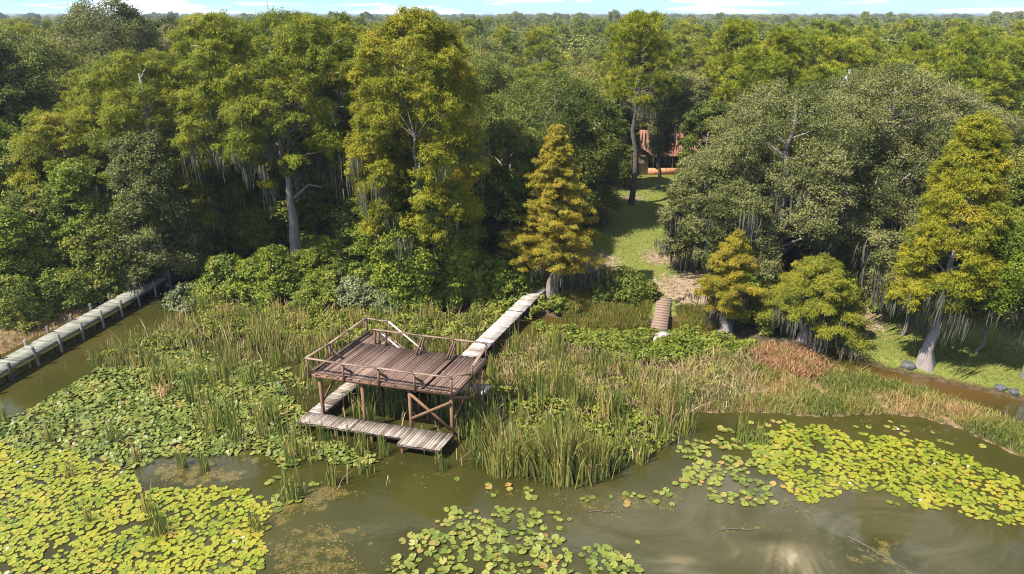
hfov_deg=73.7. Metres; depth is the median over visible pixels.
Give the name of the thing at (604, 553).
lily pad
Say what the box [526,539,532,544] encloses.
lily pad
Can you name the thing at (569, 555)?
lily pad
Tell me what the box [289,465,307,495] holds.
cattail clump
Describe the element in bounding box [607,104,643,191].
oak tree
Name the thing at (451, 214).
cypress tree
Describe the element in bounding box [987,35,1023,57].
pine tree
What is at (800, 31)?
pine tree
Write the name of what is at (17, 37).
oak tree
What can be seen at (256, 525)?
cattail clump
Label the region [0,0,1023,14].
sky
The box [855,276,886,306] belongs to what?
bush
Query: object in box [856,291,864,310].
bush
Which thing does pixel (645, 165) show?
brick house
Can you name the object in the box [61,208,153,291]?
broadleaf tree
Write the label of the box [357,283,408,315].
bush
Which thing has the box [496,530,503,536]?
lily pad
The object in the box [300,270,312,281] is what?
bush
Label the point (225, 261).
bush
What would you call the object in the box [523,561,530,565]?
lily pad
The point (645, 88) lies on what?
oak tree
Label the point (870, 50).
pine tree
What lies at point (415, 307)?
bush
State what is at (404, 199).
broadleaf tree
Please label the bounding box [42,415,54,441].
cattail clump
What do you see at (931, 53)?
pine tree
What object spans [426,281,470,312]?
bush
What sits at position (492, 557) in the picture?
lily pad
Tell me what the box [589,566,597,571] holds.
lily pad
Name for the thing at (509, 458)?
cattail clump
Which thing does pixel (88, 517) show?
cattail clump
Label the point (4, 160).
broadleaf tree
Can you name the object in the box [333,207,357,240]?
broadleaf tree
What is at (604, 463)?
cattail clump
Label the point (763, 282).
bush
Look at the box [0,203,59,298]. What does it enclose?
broadleaf tree
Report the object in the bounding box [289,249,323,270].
bush
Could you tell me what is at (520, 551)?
lily pad
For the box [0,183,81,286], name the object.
broadleaf tree
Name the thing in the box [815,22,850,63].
pine tree
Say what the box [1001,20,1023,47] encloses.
pine tree
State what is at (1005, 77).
pine tree
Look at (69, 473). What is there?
cattail clump
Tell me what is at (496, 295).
bush
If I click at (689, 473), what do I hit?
water leaves
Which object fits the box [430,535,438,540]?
lily pad
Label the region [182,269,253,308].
bush
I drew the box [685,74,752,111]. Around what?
oak tree
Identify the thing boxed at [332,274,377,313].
bush
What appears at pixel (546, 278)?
bush
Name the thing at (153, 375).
cattail clump
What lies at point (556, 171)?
cypress tree
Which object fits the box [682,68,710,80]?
oak tree
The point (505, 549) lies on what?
lily pad
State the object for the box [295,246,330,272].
bush
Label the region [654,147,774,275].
oak tree
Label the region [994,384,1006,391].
rock
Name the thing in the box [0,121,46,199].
broadleaf tree
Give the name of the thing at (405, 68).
oak tree
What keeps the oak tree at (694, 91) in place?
on the ground at (682, 283)
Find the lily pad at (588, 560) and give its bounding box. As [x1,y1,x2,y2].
[586,558,592,564]
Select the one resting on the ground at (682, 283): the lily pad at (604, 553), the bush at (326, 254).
the bush at (326, 254)
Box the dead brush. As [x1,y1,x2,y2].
[0,308,835,381]
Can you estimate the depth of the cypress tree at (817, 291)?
42.37 m
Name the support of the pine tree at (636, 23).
on the ground at (682, 283)
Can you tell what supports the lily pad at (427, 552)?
on the lake water at (688, 537)
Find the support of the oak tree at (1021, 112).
on the ground at (682, 283)
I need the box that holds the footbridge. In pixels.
[650,297,671,340]
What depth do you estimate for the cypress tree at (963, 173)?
37.82 m
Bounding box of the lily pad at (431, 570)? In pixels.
[427,568,434,572]
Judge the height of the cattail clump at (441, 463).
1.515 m
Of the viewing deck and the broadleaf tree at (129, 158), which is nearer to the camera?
the viewing deck
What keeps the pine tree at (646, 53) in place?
on the ground at (682, 283)
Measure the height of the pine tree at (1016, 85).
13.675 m
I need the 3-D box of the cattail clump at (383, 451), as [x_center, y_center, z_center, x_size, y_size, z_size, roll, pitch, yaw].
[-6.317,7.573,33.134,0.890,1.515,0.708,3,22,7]
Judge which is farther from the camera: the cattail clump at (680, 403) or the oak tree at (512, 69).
the oak tree at (512, 69)
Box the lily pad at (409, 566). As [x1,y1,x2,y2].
[407,562,415,569]
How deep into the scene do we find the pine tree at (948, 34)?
111.92 m
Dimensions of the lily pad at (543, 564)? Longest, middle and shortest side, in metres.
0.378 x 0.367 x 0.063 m
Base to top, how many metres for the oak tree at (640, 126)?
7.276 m
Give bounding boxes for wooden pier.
[461,286,545,356]
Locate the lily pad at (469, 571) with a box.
[464,568,472,572]
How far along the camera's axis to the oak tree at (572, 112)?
60.41 m
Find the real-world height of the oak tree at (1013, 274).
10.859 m
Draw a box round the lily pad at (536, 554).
[530,551,538,556]
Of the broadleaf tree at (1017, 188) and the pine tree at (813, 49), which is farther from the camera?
the pine tree at (813, 49)
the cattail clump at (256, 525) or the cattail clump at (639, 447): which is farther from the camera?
the cattail clump at (639, 447)
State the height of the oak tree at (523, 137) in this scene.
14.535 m
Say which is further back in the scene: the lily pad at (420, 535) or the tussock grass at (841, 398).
the tussock grass at (841, 398)
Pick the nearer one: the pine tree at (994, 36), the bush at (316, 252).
the bush at (316, 252)
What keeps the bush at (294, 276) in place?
on the ground at (682, 283)
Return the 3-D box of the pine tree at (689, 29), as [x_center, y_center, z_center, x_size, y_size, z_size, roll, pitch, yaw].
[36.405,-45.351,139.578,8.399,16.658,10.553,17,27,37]
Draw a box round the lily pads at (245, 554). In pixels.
[0,394,1023,573]
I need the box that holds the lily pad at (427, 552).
[424,550,431,556]
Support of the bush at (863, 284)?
on the ground at (682, 283)
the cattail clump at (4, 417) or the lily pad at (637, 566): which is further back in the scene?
the cattail clump at (4, 417)
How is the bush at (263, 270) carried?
on the ground at (682, 283)
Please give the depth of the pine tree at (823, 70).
64.99 m
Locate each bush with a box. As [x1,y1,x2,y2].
[0,273,51,329]
[29,266,95,311]
[74,266,128,303]
[158,282,212,313]
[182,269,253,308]
[196,254,214,276]
[197,254,226,285]
[202,251,250,300]
[223,256,282,300]
[233,252,245,258]
[241,274,300,311]
[247,248,267,257]
[250,254,295,302]
[255,244,293,264]
[269,254,303,296]
[287,278,351,315]
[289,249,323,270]
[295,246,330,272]
[299,271,323,299]
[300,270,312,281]
[312,242,359,271]
[316,268,339,299]
[318,262,358,297]
[329,252,362,287]
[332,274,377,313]
[343,262,368,297]
[350,258,374,294]
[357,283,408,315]
[399,286,447,316]
[407,242,448,297]
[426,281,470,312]
[446,265,488,289]
[462,259,490,301]
[465,281,492,305]
[473,253,512,300]
[476,246,493,256]
[483,251,534,299]
[492,276,525,298]
[501,268,536,297]
[520,272,537,293]
[523,264,549,288]
[533,271,548,285]
[544,294,570,313]
[581,265,663,308]
[636,279,659,299]
[718,273,769,300]
[736,294,781,335]
[746,272,775,294]
[760,280,787,296]
[836,321,864,346]
[842,269,862,308]
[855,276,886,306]
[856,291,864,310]
[861,265,884,296]
[865,274,921,321]
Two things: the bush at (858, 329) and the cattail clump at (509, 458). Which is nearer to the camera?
the cattail clump at (509, 458)
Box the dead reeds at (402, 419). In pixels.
[88,298,687,488]
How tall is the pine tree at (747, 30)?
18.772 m
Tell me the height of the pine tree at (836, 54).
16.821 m
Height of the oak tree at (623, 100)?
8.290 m
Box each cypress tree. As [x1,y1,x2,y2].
[0,105,159,230]
[48,60,217,212]
[69,47,249,243]
[153,11,285,236]
[167,6,383,260]
[294,21,382,215]
[335,4,491,311]
[497,123,607,297]
[679,228,770,336]
[753,252,875,361]
[858,110,1017,372]
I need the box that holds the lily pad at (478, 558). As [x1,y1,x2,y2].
[473,555,481,560]
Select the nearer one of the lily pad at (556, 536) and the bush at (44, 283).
the lily pad at (556, 536)
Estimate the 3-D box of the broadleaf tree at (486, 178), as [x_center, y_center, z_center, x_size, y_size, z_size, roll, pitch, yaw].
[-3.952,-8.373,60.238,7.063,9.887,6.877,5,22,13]
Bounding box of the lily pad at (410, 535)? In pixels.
[407,531,414,537]
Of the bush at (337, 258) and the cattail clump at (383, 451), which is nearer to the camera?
the cattail clump at (383, 451)
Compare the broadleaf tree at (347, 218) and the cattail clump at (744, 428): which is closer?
the cattail clump at (744, 428)
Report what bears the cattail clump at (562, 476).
on the lake water at (688, 537)
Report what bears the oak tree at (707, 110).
on the ground at (682, 283)
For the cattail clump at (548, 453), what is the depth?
31.11 m
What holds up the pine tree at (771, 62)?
on the ground at (682, 283)
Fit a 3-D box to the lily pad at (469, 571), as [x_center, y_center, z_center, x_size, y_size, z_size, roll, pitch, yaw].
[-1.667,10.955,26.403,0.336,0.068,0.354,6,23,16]
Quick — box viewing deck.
[304,317,487,442]
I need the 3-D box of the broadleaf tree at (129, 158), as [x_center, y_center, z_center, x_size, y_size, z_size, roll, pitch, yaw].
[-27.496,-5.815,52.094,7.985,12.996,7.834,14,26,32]
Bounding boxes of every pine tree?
[0,21,49,41]
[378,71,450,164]
[462,47,477,60]
[491,25,526,66]
[503,64,545,83]
[509,69,549,94]
[514,26,571,78]
[534,60,571,85]
[589,22,649,93]
[600,8,685,205]
[643,29,676,62]
[662,34,703,74]
[668,20,698,34]
[671,22,687,35]
[676,22,707,65]
[682,35,721,74]
[700,16,774,104]
[704,31,745,72]
[706,43,802,146]
[738,33,801,128]
[744,25,809,161]
[765,23,789,39]
[777,25,805,123]
[783,28,863,104]
[786,64,856,137]
[788,28,820,129]
[789,36,873,110]
[801,38,873,88]
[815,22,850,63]
[846,37,882,75]
[847,25,887,54]
[853,30,889,68]
[863,58,942,158]
[874,49,905,66]
[875,39,891,64]
[883,32,938,110]
[890,31,931,63]
[902,43,958,109]
[908,59,995,111]
[930,30,997,101]
[933,44,968,78]
[940,25,981,41]
[943,59,1018,119]
[945,24,995,77]
[969,25,1002,55]
[975,36,1023,109]
[986,56,1023,110]
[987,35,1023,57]
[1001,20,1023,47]
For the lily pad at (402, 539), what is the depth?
27.89 m
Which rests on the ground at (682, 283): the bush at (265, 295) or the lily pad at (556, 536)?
the bush at (265, 295)
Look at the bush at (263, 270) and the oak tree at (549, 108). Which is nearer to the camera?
the bush at (263, 270)
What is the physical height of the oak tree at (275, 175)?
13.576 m
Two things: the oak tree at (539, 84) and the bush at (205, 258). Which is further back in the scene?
the oak tree at (539, 84)
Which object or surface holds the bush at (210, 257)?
on the ground at (682, 283)
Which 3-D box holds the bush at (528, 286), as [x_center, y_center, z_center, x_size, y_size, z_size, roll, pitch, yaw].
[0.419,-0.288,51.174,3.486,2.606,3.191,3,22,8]
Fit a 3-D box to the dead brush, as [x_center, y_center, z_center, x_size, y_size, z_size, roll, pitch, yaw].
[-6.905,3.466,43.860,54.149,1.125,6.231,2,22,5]
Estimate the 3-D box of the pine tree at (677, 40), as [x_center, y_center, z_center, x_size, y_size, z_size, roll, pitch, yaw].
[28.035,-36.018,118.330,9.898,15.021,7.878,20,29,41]
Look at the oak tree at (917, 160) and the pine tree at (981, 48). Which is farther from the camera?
the pine tree at (981, 48)
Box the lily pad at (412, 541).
[409,539,414,545]
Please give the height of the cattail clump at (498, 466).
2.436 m
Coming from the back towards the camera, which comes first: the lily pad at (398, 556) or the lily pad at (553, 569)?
the lily pad at (398, 556)
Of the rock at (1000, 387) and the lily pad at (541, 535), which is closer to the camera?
the lily pad at (541, 535)
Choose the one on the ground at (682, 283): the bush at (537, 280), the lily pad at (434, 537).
the bush at (537, 280)
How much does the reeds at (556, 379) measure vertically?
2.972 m
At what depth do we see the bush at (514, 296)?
50.05 m
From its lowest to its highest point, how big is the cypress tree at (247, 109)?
20.500 m
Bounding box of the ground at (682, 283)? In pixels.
[0,101,1023,456]
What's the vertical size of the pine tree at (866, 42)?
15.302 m
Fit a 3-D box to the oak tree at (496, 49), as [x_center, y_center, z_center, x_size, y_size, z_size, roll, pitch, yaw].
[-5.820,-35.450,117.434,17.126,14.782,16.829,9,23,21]
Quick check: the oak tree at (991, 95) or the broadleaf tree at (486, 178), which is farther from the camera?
the oak tree at (991, 95)
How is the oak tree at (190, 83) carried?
on the ground at (682, 283)
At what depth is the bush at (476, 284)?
49.87 m
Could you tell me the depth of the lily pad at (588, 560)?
26.84 m
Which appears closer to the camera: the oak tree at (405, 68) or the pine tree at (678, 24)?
the oak tree at (405, 68)
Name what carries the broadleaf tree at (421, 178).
on the ground at (682, 283)
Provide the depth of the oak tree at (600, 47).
138.94 m
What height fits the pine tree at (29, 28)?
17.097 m
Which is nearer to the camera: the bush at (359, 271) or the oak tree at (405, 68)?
the bush at (359, 271)
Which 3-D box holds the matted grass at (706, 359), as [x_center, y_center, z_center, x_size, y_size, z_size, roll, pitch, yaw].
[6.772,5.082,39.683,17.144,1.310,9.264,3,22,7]
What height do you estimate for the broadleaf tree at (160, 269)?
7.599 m
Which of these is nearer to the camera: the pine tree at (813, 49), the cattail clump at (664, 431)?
the cattail clump at (664, 431)
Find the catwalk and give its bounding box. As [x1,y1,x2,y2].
[297,376,491,458]
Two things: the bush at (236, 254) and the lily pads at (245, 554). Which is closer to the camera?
the lily pads at (245, 554)
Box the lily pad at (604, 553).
[601,551,609,558]
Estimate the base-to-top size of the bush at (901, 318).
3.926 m
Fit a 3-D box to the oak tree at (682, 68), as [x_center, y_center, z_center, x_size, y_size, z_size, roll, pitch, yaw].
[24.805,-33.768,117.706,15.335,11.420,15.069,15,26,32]
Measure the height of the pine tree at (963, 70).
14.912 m
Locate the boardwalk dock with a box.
[0,269,186,380]
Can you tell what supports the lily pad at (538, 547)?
on the lake water at (688, 537)
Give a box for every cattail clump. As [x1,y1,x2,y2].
[0,400,9,422]
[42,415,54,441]
[63,456,76,478]
[81,497,92,522]
[103,419,123,443]
[128,434,141,461]
[138,484,153,514]
[140,502,169,541]
[142,359,164,386]
[174,445,189,468]
[196,449,212,472]
[222,410,244,445]
[246,505,264,532]
[251,393,278,424]
[272,465,299,505]
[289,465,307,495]
[314,420,330,443]
[349,426,369,455]
[374,432,391,459]
[433,447,448,474]
[467,437,488,470]
[469,406,516,452]
[477,430,522,479]
[483,415,538,478]
[503,425,558,480]
[514,420,587,486]
[528,407,599,488]
[543,419,611,472]
[554,420,626,487]
[577,421,633,480]
[603,432,627,472]
[628,430,651,465]
[651,409,675,445]
[669,391,690,422]
[733,409,753,443]
[753,419,768,445]
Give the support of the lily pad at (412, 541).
on the lake water at (688, 537)
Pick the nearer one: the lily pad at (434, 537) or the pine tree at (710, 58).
the lily pad at (434, 537)
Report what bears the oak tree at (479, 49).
on the ground at (682, 283)
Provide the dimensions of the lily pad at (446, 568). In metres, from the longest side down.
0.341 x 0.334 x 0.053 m
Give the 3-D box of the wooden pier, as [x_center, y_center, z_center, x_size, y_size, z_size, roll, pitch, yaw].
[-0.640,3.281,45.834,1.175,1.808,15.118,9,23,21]
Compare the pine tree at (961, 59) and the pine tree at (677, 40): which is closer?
the pine tree at (961, 59)
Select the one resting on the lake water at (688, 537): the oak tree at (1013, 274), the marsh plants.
the marsh plants
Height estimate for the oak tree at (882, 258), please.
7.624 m
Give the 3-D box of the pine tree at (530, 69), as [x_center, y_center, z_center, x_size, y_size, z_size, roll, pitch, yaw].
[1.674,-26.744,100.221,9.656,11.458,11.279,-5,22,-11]
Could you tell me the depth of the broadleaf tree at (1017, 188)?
49.42 m
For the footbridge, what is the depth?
47.60 m
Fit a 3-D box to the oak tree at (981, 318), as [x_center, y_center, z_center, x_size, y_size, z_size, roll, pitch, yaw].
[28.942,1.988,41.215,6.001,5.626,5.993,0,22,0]
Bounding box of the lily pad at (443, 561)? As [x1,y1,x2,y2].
[439,557,446,564]
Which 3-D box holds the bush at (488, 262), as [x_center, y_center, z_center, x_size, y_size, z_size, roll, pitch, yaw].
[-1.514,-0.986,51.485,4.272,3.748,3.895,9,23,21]
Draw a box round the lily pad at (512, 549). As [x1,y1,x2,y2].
[510,547,516,552]
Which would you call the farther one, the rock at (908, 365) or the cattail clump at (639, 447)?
the rock at (908, 365)
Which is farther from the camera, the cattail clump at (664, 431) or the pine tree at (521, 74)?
the pine tree at (521, 74)
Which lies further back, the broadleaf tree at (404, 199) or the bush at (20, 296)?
the broadleaf tree at (404, 199)
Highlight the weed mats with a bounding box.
[44,319,954,573]
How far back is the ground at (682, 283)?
46.23 m
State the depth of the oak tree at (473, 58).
96.52 m
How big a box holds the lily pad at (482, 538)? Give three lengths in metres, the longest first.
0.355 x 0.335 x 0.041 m
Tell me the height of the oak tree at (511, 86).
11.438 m
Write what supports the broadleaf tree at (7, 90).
on the ground at (682, 283)
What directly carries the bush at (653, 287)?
on the ground at (682, 283)
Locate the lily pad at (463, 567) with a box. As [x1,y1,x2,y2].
[460,565,466,571]
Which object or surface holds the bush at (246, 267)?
on the ground at (682, 283)
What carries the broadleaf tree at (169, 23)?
on the ground at (682, 283)
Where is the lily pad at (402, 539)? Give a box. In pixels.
[399,537,405,543]
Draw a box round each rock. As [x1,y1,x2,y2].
[900,360,915,369]
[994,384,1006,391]
[1007,388,1018,395]
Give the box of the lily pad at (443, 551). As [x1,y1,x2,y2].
[439,548,446,553]
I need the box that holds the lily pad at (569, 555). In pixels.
[564,551,572,558]
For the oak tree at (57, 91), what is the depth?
71.15 m
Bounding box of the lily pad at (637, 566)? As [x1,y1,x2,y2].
[634,564,641,569]
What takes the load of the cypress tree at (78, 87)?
on the ground at (682, 283)
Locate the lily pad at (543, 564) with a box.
[539,562,547,567]
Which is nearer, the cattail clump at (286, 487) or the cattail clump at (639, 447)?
the cattail clump at (286, 487)
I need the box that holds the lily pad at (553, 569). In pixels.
[548,566,556,573]
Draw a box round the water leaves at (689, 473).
[0,344,986,546]
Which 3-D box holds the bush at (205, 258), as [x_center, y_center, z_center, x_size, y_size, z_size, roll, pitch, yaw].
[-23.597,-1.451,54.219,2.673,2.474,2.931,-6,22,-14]
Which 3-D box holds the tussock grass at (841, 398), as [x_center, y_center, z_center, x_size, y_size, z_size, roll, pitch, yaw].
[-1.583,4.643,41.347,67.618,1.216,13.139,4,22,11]
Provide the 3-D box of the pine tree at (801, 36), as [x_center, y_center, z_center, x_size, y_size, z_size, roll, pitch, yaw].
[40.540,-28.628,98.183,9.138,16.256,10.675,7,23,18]
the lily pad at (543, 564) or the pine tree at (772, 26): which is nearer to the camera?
the lily pad at (543, 564)
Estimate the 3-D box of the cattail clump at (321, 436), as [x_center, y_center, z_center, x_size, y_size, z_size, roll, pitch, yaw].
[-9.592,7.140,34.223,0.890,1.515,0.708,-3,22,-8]
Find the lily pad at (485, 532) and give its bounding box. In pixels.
[483,528,490,534]
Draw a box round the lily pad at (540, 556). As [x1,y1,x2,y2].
[538,554,545,558]
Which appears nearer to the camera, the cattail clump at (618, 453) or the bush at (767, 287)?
the cattail clump at (618, 453)
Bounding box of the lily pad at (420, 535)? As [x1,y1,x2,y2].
[417,533,423,539]
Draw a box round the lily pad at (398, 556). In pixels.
[394,553,401,560]
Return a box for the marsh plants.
[0,283,756,468]
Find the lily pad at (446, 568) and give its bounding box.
[441,566,449,572]
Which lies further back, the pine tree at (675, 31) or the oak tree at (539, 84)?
the pine tree at (675, 31)
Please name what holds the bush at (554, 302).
on the ground at (682, 283)
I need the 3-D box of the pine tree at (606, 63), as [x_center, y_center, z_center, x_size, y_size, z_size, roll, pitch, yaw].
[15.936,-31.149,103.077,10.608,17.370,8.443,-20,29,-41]
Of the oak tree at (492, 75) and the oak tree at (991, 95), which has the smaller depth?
the oak tree at (492, 75)
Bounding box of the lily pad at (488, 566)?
[485,562,493,569]
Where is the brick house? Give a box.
[638,130,771,174]
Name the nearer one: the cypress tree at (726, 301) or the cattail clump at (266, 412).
the cattail clump at (266, 412)
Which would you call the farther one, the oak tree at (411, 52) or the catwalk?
the oak tree at (411, 52)
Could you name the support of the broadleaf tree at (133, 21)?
on the ground at (682, 283)
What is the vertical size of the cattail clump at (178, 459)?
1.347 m
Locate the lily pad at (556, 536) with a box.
[551,534,558,540]
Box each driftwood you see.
[716,528,755,530]
[848,536,913,573]
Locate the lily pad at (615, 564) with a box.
[610,561,617,567]
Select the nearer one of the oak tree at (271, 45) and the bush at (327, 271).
the bush at (327, 271)
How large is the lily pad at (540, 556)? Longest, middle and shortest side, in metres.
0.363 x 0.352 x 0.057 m
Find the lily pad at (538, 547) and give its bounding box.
[532,544,540,551]
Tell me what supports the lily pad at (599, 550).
on the lake water at (688, 537)
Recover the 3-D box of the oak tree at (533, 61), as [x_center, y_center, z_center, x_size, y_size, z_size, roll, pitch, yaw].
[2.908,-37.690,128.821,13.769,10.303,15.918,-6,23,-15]
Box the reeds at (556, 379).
[84,286,700,485]
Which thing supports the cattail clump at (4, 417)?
on the lake water at (688, 537)
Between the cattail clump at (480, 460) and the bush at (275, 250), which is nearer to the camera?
the cattail clump at (480, 460)
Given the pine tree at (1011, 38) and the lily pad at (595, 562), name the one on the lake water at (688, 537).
the lily pad at (595, 562)
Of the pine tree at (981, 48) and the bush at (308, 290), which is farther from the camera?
the pine tree at (981, 48)
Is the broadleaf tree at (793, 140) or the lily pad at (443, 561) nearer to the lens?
the lily pad at (443, 561)
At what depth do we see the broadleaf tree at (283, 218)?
57.99 m
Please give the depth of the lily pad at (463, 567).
26.49 m
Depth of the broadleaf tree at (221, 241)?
57.09 m
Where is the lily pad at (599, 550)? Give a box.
[597,546,604,553]
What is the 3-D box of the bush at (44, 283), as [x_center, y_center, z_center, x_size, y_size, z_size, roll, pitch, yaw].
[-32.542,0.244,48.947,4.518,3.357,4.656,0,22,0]
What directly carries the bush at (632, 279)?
on the ground at (682, 283)
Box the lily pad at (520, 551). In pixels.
[518,549,526,553]
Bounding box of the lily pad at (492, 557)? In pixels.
[490,554,497,560]
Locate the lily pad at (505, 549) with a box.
[502,546,509,552]
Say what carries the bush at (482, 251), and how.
on the ground at (682, 283)
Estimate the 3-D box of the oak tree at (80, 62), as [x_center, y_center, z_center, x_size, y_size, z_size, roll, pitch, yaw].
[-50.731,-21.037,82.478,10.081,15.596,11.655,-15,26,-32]
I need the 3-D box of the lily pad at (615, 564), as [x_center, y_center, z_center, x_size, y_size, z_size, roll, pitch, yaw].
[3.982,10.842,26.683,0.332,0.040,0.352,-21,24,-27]
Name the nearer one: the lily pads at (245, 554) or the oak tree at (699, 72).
the lily pads at (245, 554)
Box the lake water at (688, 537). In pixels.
[0,279,1023,573]
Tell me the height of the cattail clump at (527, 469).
2.820 m
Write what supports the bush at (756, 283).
on the ground at (682, 283)
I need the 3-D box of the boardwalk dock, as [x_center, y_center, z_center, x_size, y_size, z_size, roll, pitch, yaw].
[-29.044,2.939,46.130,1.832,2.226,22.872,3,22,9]
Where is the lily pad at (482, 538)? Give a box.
[478,536,485,541]
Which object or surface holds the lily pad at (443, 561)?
on the lake water at (688, 537)
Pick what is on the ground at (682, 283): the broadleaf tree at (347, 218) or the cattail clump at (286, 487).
the broadleaf tree at (347, 218)
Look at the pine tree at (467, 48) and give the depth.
98.52 m
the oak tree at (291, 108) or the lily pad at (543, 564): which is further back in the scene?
the oak tree at (291, 108)
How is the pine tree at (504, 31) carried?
on the ground at (682, 283)
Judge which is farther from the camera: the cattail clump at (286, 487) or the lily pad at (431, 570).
the cattail clump at (286, 487)
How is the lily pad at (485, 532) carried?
on the lake water at (688, 537)
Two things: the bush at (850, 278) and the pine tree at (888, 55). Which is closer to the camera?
the bush at (850, 278)
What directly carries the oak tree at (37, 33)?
on the ground at (682, 283)
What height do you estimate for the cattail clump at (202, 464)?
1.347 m
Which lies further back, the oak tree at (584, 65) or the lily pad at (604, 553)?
the oak tree at (584, 65)
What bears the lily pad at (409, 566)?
on the lake water at (688, 537)
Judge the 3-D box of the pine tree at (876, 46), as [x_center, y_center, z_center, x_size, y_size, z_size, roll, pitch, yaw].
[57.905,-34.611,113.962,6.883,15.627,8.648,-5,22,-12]
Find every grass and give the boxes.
[0,304,1023,457]
[496,333,768,418]
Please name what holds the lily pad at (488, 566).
on the lake water at (688, 537)
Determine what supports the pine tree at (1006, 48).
on the ground at (682, 283)
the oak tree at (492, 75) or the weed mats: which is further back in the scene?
the oak tree at (492, 75)
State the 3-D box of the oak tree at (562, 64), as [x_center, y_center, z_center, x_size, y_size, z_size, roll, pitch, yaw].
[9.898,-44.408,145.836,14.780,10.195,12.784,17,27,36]
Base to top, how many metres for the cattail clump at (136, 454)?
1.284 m
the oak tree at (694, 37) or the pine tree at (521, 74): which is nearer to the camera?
the pine tree at (521, 74)
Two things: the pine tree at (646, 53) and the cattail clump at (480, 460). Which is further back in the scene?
the pine tree at (646, 53)
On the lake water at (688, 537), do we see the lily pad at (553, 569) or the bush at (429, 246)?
the lily pad at (553, 569)
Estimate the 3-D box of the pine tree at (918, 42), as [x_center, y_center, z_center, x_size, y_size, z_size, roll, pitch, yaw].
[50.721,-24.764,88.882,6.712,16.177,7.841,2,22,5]
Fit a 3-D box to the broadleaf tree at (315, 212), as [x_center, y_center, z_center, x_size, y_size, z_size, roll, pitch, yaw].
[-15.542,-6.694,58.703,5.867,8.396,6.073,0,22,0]
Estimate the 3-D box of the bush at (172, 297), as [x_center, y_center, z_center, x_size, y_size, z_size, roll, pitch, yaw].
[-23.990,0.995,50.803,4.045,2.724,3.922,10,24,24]
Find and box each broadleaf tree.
[0,34,51,172]
[0,34,102,172]
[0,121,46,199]
[0,151,54,230]
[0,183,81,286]
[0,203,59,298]
[40,157,108,282]
[43,0,170,103]
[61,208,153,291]
[97,193,171,283]
[101,122,212,299]
[128,14,190,66]
[163,212,220,278]
[189,179,247,253]
[230,200,288,256]
[256,166,328,247]
[299,161,354,241]
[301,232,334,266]
[321,194,414,273]
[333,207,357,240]
[385,186,416,229]
[389,158,444,232]
[444,150,499,235]
[468,194,487,251]
[771,119,817,184]
[967,163,1023,278]
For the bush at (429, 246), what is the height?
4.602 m
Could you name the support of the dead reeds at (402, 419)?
on the lake water at (688, 537)
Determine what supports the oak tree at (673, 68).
on the ground at (682, 283)
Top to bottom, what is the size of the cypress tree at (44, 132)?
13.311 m
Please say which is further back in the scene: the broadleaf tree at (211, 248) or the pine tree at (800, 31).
the pine tree at (800, 31)
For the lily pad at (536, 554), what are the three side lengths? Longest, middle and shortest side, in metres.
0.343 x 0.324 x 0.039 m
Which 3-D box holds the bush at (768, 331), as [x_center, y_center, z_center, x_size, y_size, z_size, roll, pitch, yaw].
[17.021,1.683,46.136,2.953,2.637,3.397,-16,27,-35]
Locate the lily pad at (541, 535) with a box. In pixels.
[536,533,543,539]
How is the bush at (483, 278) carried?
on the ground at (682, 283)
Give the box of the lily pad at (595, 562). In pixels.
[590,559,597,566]
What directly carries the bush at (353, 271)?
on the ground at (682, 283)
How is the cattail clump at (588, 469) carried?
on the lake water at (688, 537)
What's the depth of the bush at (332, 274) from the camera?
50.29 m
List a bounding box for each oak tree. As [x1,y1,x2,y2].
[0,23,43,55]
[19,25,80,44]
[38,66,92,94]
[47,48,91,89]
[84,49,129,70]
[148,59,239,157]
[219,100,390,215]
[259,45,427,170]
[262,35,284,56]
[376,35,452,112]
[376,52,440,179]
[429,54,536,174]
[457,108,548,258]
[463,35,518,66]
[465,42,496,58]
[465,50,514,91]
[472,34,524,66]
[475,51,524,74]
[484,76,546,117]
[489,66,625,225]
[497,64,521,83]
[517,59,544,68]
[528,81,609,111]
[533,92,558,128]
[541,54,573,67]
[551,87,627,228]
[564,66,632,98]
[565,45,611,69]
[567,58,611,89]
[580,43,643,65]
[600,89,640,118]
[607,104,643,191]
[624,55,682,128]
[624,95,655,129]
[625,58,690,93]
[630,81,723,118]
[633,70,698,97]
[639,94,680,189]
[654,74,719,149]
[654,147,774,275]
[669,97,737,186]
[671,76,907,286]
[674,33,714,72]
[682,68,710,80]
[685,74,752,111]
[764,55,999,267]
[853,221,968,354]
[875,92,1023,229]
[941,276,1023,354]
[959,52,1020,112]
[961,144,1023,222]
[972,210,1023,378]
[975,142,1023,247]
[1002,101,1023,129]
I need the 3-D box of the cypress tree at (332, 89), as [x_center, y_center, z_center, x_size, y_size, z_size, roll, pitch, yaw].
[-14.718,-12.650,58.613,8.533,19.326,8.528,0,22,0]

